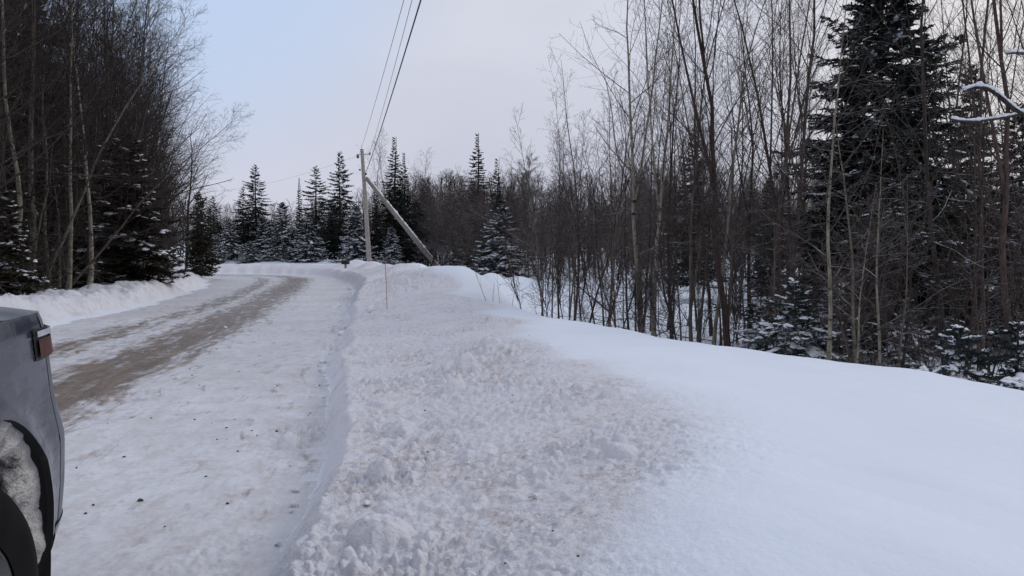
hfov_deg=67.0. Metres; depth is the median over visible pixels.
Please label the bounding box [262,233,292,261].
fir tree
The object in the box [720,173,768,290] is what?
sapling
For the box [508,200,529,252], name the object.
sapling
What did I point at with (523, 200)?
sapling
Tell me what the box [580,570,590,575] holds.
snow lump
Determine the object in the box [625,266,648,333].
shrub
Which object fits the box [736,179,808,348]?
sapling
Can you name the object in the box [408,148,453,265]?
sapling
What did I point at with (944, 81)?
bare tree
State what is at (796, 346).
fir tree
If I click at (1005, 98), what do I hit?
bare tree
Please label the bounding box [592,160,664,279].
sapling
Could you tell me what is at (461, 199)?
fir tree
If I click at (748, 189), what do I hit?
sapling
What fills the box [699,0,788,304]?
bare tree
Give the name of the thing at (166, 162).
bare tree
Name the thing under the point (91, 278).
birch tree
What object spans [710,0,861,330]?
bare tree
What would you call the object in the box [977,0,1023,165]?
bare tree
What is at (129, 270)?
fir tree
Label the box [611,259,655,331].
shrub
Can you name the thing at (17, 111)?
bare tree
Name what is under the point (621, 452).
snowbank
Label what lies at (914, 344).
shrub
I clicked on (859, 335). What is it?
sapling
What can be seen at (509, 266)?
shrub
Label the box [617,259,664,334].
shrub
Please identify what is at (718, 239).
sapling
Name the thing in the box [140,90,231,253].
bare tree
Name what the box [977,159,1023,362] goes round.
sapling
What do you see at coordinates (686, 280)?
spruce tree
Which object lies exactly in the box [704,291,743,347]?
shrub
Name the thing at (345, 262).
mailbox
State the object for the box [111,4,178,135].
birch tree
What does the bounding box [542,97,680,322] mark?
sapling
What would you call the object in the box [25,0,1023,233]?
sky
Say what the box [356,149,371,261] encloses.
utility pole
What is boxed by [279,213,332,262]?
fir tree
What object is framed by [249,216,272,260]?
fir tree
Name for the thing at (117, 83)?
birch tree
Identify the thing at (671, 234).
sapling
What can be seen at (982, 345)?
bare tree
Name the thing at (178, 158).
bare tree
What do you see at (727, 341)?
bare tree
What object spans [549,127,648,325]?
sapling
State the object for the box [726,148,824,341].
bare tree
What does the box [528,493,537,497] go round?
snow lump
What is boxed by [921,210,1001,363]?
shrub
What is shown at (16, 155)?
bare tree
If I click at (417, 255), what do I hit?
spruce tree
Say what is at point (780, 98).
bare tree
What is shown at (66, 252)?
shrub
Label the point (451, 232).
sapling
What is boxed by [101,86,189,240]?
bare tree
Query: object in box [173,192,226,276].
fir tree
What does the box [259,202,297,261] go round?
fir tree
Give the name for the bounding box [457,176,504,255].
sapling
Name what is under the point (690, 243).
sapling
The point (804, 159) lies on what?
sapling
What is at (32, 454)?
pickup truck
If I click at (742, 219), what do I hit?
sapling
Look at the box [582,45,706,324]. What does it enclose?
sapling
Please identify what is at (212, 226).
spruce tree
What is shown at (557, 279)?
shrub
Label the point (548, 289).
shrub
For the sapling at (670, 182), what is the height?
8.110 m
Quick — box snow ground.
[19,235,1019,384]
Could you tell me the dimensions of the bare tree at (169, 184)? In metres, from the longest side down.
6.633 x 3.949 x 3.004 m
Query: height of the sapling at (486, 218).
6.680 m
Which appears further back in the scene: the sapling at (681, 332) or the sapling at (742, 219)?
the sapling at (742, 219)
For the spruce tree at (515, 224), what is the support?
on the snow ground
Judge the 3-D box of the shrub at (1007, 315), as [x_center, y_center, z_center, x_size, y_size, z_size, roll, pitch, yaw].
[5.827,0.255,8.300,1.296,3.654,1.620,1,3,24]
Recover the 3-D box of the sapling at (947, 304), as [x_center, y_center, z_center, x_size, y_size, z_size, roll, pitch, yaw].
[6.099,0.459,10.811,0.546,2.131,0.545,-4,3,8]
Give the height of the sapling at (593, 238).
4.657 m
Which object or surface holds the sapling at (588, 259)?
on the snow ground
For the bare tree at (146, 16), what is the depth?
31.23 m
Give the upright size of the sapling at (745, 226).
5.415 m
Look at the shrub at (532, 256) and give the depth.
17.94 m
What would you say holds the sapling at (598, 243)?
on the snow ground
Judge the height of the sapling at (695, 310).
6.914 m
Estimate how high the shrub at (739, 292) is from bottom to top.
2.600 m
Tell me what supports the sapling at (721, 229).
on the snow ground
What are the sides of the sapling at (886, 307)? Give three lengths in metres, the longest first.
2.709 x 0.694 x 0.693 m
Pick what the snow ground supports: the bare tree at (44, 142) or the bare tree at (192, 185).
the bare tree at (44, 142)
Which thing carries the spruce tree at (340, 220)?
on the snow ground
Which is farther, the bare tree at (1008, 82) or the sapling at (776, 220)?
the bare tree at (1008, 82)
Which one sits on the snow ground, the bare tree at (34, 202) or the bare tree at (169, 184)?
the bare tree at (34, 202)
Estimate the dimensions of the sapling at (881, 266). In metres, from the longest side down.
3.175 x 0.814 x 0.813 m
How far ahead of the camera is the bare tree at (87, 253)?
24.70 m
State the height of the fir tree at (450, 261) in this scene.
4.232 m
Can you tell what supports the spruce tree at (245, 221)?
on the snow ground
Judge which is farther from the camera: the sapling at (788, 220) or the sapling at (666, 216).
the sapling at (666, 216)
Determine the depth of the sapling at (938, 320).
10.47 m
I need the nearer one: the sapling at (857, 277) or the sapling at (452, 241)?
the sapling at (857, 277)
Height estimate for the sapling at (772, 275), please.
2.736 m
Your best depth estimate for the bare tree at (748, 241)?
18.99 m
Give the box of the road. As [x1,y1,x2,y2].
[49,273,353,575]
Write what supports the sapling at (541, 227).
on the snow ground
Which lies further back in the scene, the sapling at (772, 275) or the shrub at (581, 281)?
the shrub at (581, 281)
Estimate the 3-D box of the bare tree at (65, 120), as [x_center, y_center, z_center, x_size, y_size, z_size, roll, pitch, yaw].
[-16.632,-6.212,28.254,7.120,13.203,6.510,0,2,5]
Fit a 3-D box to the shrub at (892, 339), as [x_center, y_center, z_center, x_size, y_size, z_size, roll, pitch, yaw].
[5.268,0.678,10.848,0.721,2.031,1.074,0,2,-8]
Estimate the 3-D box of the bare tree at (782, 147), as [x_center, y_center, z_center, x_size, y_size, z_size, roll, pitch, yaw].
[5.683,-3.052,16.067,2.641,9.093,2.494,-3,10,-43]
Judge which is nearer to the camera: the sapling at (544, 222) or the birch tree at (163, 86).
the birch tree at (163, 86)
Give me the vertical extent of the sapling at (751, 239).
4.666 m
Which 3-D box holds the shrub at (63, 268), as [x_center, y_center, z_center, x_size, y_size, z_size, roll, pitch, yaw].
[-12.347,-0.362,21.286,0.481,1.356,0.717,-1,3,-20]
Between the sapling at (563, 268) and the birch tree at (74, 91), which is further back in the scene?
the birch tree at (74, 91)
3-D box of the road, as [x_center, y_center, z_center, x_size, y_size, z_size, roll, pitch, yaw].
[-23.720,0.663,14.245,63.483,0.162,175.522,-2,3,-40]
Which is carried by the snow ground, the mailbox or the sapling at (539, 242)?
the sapling at (539, 242)
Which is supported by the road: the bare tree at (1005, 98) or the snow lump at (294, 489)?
the snow lump at (294, 489)
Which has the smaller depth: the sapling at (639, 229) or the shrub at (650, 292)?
the shrub at (650, 292)
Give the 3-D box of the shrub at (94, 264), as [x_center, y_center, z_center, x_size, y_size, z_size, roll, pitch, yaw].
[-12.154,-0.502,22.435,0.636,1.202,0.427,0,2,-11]
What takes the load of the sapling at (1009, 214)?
on the snow ground
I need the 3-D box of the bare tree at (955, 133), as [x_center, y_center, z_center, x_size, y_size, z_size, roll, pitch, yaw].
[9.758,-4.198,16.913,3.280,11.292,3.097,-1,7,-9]
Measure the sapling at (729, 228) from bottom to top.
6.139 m
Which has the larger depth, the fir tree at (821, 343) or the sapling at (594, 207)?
the sapling at (594, 207)
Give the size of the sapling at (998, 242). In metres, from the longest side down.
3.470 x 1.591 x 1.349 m
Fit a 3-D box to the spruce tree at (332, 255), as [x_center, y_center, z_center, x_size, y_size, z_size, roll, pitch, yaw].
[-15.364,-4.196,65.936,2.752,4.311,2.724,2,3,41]
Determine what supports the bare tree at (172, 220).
on the snowbank at (57, 307)
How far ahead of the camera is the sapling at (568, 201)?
20.54 m
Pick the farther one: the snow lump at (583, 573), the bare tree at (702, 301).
the bare tree at (702, 301)
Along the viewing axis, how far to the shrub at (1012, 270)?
8.62 m
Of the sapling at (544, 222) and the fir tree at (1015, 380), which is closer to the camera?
the fir tree at (1015, 380)
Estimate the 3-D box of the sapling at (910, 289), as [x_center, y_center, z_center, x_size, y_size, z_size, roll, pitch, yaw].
[5.128,-0.790,10.116,1.360,4.897,2.006,0,2,8]
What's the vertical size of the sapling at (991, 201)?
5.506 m
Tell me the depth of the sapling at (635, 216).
22.59 m
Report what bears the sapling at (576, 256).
on the snow ground
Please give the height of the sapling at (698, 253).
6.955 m
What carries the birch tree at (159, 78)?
on the snow ground
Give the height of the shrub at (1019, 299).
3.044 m
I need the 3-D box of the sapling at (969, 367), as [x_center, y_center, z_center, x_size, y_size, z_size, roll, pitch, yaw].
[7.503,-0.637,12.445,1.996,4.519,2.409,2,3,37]
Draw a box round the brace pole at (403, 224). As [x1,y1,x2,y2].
[365,177,440,265]
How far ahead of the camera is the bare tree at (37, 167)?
19.70 m
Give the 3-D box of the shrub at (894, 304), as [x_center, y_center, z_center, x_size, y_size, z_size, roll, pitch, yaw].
[5.039,0.375,10.584,1.375,3.087,1.030,0,2,8]
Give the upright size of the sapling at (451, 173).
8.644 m
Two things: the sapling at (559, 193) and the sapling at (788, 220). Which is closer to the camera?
the sapling at (788, 220)
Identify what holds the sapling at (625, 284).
on the snow ground
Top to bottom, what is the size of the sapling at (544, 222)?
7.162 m
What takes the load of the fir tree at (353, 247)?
on the snow ground
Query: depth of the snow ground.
28.33 m
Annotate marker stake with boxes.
[384,260,386,303]
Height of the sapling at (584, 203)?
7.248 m
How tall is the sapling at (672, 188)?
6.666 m
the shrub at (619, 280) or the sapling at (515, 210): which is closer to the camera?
the shrub at (619, 280)
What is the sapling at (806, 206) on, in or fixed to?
on the snow ground
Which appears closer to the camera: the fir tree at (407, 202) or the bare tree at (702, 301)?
the bare tree at (702, 301)
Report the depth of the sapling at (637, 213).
18.76 m
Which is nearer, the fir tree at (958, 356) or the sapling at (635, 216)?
the fir tree at (958, 356)
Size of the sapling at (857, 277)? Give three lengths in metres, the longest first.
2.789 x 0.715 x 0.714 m
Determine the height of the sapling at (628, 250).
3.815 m
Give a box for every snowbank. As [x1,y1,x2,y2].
[0,268,212,327]
[175,260,1023,575]
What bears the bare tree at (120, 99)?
on the snow ground
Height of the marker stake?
1.124 m
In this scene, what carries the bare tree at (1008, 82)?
on the snow ground
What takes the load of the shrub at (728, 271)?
on the snow ground
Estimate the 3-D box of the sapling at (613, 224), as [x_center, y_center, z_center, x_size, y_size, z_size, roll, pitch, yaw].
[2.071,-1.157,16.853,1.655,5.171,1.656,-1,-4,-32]
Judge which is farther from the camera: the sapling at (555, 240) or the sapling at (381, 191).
the sapling at (381, 191)
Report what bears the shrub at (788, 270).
on the snow ground
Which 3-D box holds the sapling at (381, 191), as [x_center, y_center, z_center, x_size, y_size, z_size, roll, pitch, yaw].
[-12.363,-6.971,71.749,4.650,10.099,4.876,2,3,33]
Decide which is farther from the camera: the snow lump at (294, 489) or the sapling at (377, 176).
the sapling at (377, 176)
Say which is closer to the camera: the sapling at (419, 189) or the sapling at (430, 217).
the sapling at (430, 217)
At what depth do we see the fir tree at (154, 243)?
31.62 m
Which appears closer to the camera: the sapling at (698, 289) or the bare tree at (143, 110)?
the sapling at (698, 289)
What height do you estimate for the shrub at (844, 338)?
2.534 m
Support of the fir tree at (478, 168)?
on the snow ground
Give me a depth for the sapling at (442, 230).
55.03 m
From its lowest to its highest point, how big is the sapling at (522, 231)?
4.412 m
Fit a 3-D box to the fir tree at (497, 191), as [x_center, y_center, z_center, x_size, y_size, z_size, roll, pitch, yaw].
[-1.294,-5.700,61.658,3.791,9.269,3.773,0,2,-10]
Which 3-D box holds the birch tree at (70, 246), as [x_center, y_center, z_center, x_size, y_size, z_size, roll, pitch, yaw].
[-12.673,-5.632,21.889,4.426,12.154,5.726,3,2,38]
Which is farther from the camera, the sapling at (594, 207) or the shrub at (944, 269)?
the sapling at (594, 207)
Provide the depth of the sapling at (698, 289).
13.98 m
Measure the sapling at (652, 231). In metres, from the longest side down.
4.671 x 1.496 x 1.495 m
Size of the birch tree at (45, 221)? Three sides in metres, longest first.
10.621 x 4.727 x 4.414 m
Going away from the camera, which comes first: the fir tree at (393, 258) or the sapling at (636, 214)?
the sapling at (636, 214)
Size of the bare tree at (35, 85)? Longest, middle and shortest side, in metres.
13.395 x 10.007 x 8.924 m
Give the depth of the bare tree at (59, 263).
22.66 m
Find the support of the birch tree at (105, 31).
on the snowbank at (57, 307)
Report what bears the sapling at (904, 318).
on the snow ground
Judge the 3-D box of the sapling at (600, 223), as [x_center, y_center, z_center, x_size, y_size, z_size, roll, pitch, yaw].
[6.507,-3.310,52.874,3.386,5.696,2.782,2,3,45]
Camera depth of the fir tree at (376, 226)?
63.69 m
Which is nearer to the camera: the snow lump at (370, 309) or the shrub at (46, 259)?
the snow lump at (370, 309)
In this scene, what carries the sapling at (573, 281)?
on the snow ground
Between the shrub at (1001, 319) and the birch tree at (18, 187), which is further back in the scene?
the birch tree at (18, 187)
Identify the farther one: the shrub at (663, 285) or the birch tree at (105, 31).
the birch tree at (105, 31)
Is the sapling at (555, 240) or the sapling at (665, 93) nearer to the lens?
the sapling at (665, 93)
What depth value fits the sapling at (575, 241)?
42.09 m
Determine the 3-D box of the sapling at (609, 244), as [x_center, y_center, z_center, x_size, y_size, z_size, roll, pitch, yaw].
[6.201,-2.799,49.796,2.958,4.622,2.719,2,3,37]
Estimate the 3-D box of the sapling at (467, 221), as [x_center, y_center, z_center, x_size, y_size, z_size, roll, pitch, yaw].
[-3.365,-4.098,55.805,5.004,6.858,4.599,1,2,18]
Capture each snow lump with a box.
[290,500,298,506]
[291,486,299,492]
[320,365,328,373]
[337,330,344,335]
[363,500,371,505]
[365,305,376,312]
[465,571,476,575]
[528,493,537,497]
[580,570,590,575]
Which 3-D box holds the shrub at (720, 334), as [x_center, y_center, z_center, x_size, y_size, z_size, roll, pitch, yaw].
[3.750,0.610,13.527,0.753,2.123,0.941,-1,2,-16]
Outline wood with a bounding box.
[148,128,1023,270]
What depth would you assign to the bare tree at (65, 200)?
24.64 m
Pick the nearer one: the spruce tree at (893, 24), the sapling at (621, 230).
the spruce tree at (893, 24)
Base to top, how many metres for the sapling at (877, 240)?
3.764 m
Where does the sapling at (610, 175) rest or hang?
on the snow ground
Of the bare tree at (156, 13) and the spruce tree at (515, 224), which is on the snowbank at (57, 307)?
the bare tree at (156, 13)
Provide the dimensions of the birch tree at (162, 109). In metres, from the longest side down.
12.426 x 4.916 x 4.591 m
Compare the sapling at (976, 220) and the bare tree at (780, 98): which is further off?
the bare tree at (780, 98)
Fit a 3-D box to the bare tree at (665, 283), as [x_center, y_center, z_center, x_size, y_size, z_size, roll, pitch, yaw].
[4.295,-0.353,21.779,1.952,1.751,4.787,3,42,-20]
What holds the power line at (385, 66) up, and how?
attached to the utility pole at (367, 233)
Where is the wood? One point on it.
(423, 187)
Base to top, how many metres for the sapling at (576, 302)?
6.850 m
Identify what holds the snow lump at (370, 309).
on the snowbank at (621, 452)
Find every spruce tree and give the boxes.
[0,0,101,269]
[7,0,97,277]
[193,195,229,252]
[228,187,258,253]
[231,164,279,248]
[295,166,342,245]
[315,152,370,258]
[316,214,343,259]
[398,198,439,263]
[501,198,534,264]
[648,128,741,295]
[711,0,1023,356]
[744,177,785,297]
[929,64,1017,280]
[960,102,1023,346]
[962,222,997,317]
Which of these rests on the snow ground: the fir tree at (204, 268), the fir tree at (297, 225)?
the fir tree at (297, 225)
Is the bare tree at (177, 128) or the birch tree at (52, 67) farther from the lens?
the bare tree at (177, 128)
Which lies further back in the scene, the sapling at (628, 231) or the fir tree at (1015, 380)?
the sapling at (628, 231)
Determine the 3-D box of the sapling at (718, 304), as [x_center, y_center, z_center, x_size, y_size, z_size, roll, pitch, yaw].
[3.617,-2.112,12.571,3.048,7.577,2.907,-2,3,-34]
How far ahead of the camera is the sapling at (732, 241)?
36.10 m
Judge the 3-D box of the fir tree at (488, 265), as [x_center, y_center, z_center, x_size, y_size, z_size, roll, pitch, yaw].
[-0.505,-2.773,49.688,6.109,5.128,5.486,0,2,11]
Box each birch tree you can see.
[0,0,122,291]
[0,0,126,230]
[0,0,132,233]
[1,0,142,279]
[1,0,157,289]
[4,0,127,287]
[5,0,149,284]
[7,0,208,246]
[22,0,174,234]
[27,0,176,281]
[28,0,207,290]
[41,0,166,280]
[72,102,253,284]
[88,0,214,277]
[103,0,211,240]
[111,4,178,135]
[112,0,223,244]
[551,0,707,333]
[595,0,723,336]
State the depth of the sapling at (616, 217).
16.68 m
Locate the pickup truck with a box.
[0,307,64,575]
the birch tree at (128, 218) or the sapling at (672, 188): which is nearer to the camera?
the sapling at (672, 188)
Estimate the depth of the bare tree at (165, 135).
37.04 m
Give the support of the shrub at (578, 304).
on the snow ground
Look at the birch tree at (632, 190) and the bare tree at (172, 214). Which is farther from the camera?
the bare tree at (172, 214)
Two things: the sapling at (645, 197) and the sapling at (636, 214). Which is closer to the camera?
the sapling at (645, 197)
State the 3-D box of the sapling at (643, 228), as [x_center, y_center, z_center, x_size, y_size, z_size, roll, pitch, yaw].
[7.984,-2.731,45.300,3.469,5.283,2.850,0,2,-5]
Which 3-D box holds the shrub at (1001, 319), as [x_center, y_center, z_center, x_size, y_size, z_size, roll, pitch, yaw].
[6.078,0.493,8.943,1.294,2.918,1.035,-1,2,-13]
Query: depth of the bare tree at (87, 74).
31.39 m
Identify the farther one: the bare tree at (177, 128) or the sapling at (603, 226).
the sapling at (603, 226)
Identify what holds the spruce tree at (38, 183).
on the snow ground
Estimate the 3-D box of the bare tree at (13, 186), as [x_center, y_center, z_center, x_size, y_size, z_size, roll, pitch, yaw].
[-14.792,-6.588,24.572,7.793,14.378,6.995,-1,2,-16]
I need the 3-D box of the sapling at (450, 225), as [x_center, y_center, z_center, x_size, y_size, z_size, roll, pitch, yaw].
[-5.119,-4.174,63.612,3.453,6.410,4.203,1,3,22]
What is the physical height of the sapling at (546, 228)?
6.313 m
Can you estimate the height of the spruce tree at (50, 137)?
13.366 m
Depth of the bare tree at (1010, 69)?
16.03 m
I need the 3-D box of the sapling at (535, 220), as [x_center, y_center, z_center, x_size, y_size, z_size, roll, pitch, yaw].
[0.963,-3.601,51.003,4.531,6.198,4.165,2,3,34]
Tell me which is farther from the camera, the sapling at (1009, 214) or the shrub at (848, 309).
the sapling at (1009, 214)
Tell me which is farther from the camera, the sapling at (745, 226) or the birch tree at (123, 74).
the sapling at (745, 226)
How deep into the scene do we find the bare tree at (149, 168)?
33.19 m
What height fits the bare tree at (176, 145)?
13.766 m
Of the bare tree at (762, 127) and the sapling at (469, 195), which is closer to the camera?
the bare tree at (762, 127)
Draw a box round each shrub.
[21,239,44,275]
[32,236,61,289]
[33,227,67,288]
[51,222,87,289]
[53,251,71,283]
[86,251,100,281]
[493,217,528,308]
[516,231,574,318]
[524,241,569,316]
[529,230,567,317]
[543,219,606,320]
[574,290,597,321]
[576,245,637,327]
[595,227,638,325]
[604,228,651,328]
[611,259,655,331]
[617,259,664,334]
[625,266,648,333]
[629,254,692,339]
[631,246,684,337]
[640,216,709,340]
[692,285,721,342]
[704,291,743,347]
[711,250,755,344]
[711,263,746,345]
[714,237,779,346]
[740,230,813,346]
[750,215,809,350]
[771,230,880,362]
[788,237,841,352]
[814,190,892,358]
[817,183,965,362]
[835,200,928,365]
[848,285,896,364]
[866,264,934,367]
[881,282,943,368]
[898,286,964,372]
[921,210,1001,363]
[960,194,1023,384]
[969,248,1023,355]
[975,259,1023,373]
[991,303,1023,344]
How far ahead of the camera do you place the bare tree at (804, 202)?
23.45 m
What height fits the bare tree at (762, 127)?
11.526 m
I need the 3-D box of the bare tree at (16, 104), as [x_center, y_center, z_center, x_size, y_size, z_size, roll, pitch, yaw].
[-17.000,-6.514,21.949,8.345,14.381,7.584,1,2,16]
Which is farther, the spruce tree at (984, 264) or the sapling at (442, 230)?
the sapling at (442, 230)
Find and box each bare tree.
[0,0,95,292]
[0,0,142,288]
[0,0,144,294]
[0,0,172,288]
[0,0,191,290]
[0,0,193,294]
[1,0,110,292]
[1,0,154,287]
[5,8,101,206]
[6,2,59,184]
[7,137,112,293]
[8,1,126,279]
[9,142,142,289]
[11,0,196,265]
[12,0,182,248]
[37,0,158,282]
[42,144,156,283]
[45,44,218,242]
[51,0,232,268]
[59,38,201,233]
[67,0,212,245]
[74,168,198,262]
[79,159,188,276]
[82,7,218,256]
[87,30,211,225]
[95,8,219,245]
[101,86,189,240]
[105,211,183,272]
[126,26,223,267]
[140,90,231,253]
[142,132,193,245]
[144,69,217,268]
[152,158,209,267]
[153,165,191,269]
[468,202,622,314]
[623,221,693,328]
[638,0,752,335]
[643,37,755,341]
[644,0,816,346]
[689,0,794,328]
[693,0,882,328]
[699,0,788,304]
[706,0,926,362]
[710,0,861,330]
[714,0,833,274]
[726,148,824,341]
[732,0,840,307]
[747,0,830,287]
[806,0,1023,375]
[894,0,1023,368]
[908,0,1002,228]
[914,0,1018,206]
[920,0,1023,375]
[953,0,1023,264]
[970,0,1023,189]
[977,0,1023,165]
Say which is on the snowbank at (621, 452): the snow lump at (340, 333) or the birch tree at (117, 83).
the snow lump at (340, 333)
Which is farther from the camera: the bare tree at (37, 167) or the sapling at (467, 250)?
the sapling at (467, 250)
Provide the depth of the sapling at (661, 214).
39.21 m
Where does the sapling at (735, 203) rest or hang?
on the snow ground
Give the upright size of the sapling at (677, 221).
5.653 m
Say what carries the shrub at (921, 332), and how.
on the snow ground
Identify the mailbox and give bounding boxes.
[341,260,349,267]
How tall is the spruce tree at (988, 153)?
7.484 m
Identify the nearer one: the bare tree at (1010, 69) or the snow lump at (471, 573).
the snow lump at (471, 573)
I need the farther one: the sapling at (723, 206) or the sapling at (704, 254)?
the sapling at (723, 206)
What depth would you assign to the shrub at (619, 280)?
16.12 m
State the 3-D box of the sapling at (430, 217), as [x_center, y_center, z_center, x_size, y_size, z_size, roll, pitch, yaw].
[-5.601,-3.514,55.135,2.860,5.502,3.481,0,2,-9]
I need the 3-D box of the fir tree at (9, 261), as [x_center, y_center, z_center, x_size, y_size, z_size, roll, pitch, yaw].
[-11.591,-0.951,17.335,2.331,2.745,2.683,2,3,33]
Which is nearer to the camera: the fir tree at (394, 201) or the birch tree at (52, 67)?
the birch tree at (52, 67)
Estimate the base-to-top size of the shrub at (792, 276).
2.615 m
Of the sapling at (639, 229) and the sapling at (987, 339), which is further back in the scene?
the sapling at (639, 229)
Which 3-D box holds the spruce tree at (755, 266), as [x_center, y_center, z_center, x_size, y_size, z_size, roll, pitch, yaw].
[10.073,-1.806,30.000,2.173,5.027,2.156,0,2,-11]
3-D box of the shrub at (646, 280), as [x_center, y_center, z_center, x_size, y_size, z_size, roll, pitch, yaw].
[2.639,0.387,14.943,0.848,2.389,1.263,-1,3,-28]
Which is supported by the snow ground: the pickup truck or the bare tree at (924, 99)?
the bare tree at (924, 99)
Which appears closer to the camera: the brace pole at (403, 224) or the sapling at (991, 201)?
the sapling at (991, 201)
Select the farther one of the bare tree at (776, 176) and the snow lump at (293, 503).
the bare tree at (776, 176)
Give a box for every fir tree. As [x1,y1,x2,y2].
[0,186,64,295]
[38,134,205,288]
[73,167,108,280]
[134,212,168,276]
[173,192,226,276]
[209,235,230,263]
[217,219,243,260]
[233,241,263,263]
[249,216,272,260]
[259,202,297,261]
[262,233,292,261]
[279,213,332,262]
[284,227,301,261]
[292,178,306,251]
[328,204,377,263]
[364,182,386,261]
[371,137,416,260]
[375,227,408,264]
[389,154,418,262]
[437,226,471,266]
[439,176,469,264]
[459,134,494,264]
[464,205,548,278]
[468,211,489,267]
[487,159,515,261]
[730,297,800,354]
[741,277,852,362]
[805,288,876,363]
[869,299,952,374]
[917,323,1000,383]
[976,320,1023,390]
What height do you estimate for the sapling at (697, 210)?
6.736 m
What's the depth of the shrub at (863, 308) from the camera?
10.02 m
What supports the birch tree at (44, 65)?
on the snow ground
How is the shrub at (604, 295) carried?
on the snow ground
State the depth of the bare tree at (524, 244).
23.63 m
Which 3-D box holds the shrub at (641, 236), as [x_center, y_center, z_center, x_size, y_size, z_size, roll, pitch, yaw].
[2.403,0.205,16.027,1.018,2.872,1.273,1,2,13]
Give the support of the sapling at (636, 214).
on the snow ground
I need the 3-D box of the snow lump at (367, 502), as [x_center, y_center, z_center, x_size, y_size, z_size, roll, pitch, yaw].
[-0.622,0.919,3.311,0.033,0.028,0.044,12,-11,18]
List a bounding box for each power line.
[358,0,403,156]
[365,0,421,173]
[370,1,411,150]
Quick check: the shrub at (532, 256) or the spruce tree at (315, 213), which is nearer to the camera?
the shrub at (532, 256)
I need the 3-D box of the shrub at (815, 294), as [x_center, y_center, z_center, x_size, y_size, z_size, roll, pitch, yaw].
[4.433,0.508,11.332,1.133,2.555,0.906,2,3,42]
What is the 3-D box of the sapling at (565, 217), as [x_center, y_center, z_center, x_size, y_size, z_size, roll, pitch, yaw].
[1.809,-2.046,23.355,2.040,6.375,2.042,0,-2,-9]
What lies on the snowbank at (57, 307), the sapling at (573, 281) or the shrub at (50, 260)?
the shrub at (50, 260)
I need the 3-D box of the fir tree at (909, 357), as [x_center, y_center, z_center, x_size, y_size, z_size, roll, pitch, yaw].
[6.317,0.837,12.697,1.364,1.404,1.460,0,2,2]
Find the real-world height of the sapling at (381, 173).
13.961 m
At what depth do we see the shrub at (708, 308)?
14.69 m
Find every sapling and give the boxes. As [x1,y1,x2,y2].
[354,134,409,262]
[360,163,400,233]
[368,128,405,234]
[404,181,477,266]
[404,182,476,261]
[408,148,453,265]
[412,168,437,260]
[413,201,448,265]
[424,193,480,267]
[426,184,484,268]
[427,192,487,267]
[433,169,490,257]
[435,205,473,265]
[439,170,493,265]
[440,200,460,262]
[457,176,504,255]
[459,192,479,262]
[470,193,499,253]
[496,170,549,276]
[497,153,555,271]
[498,109,573,315]
[503,187,556,271]
[503,193,535,242]
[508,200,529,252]
[509,176,576,279]
[509,210,542,279]
[510,88,593,318]
[512,175,567,315]
[513,225,549,276]
[516,183,580,273]
[517,131,587,317]
[531,42,652,320]
[533,205,568,272]
[534,123,612,318]
[538,186,582,279]
[539,196,563,268]
[540,119,597,314]
[540,150,614,323]
[540,170,607,276]
[541,226,584,318]
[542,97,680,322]
[544,148,611,320]
[547,209,594,280]
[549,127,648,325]
[557,28,697,326]
[562,196,599,320]
[565,1,730,339]
[565,204,616,275]
[567,197,608,316]
[568,87,682,329]
[570,174,620,272]
[575,207,615,279]
[576,67,638,313]
[576,179,640,272]
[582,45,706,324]
[582,116,648,327]
[590,200,617,269]
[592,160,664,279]
[592,211,629,272]
[598,130,665,315]
[599,198,647,278]
[600,36,717,330]
[601,185,647,327]
[602,104,662,331]
[604,186,664,279]
[608,192,648,276]
[610,52,741,325]
[616,169,653,274]
[620,0,799,341]
[622,202,657,280]
[623,154,685,307]
[623,164,670,265]
[625,64,737,330]
[630,164,682,281]
[636,72,735,329]
[638,96,726,334]
[639,156,708,340]
[639,173,689,270]
[649,0,857,344]
[652,86,737,319]
[661,183,709,281]
[669,55,821,324]
[672,153,729,282]
[677,185,735,340]
[681,167,736,342]
[687,124,764,345]
[687,124,783,347]
[698,134,751,326]
[703,211,747,279]
[704,60,783,322]
[704,172,755,256]
[710,184,754,261]
[712,183,770,289]
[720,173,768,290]
[721,178,758,289]
[725,0,938,360]
[728,118,845,344]
[732,205,761,279]
[733,205,822,353]
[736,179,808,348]
[743,146,825,281]
[745,31,834,326]
[748,66,847,351]
[752,165,823,271]
[772,60,939,363]
[804,109,968,366]
[804,167,927,363]
[819,302,853,360]
[827,202,878,362]
[845,178,912,359]
[846,55,989,367]
[847,168,973,367]
[855,210,911,366]
[878,0,1023,374]
[885,14,1023,376]
[913,96,1023,368]
[915,280,950,367]
[921,111,1023,375]
[922,266,958,369]
[926,252,966,374]
[935,52,1023,374]
[963,169,1023,366]
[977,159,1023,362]
[983,159,1023,309]
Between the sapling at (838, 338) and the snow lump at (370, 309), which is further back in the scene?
the snow lump at (370, 309)
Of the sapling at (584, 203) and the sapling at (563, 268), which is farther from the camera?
the sapling at (584, 203)
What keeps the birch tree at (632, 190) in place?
on the snow ground
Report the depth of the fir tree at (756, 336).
12.60 m
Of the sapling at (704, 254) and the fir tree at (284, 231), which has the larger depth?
the fir tree at (284, 231)
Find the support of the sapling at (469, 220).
on the snow ground
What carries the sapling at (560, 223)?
on the snow ground
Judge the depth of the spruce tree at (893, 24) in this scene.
14.78 m
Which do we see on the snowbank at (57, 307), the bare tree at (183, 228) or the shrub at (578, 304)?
the bare tree at (183, 228)
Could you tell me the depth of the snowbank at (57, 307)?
18.22 m
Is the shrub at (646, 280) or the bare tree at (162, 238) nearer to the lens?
the shrub at (646, 280)
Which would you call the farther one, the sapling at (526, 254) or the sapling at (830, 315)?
the sapling at (526, 254)
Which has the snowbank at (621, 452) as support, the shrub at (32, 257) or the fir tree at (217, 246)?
the fir tree at (217, 246)

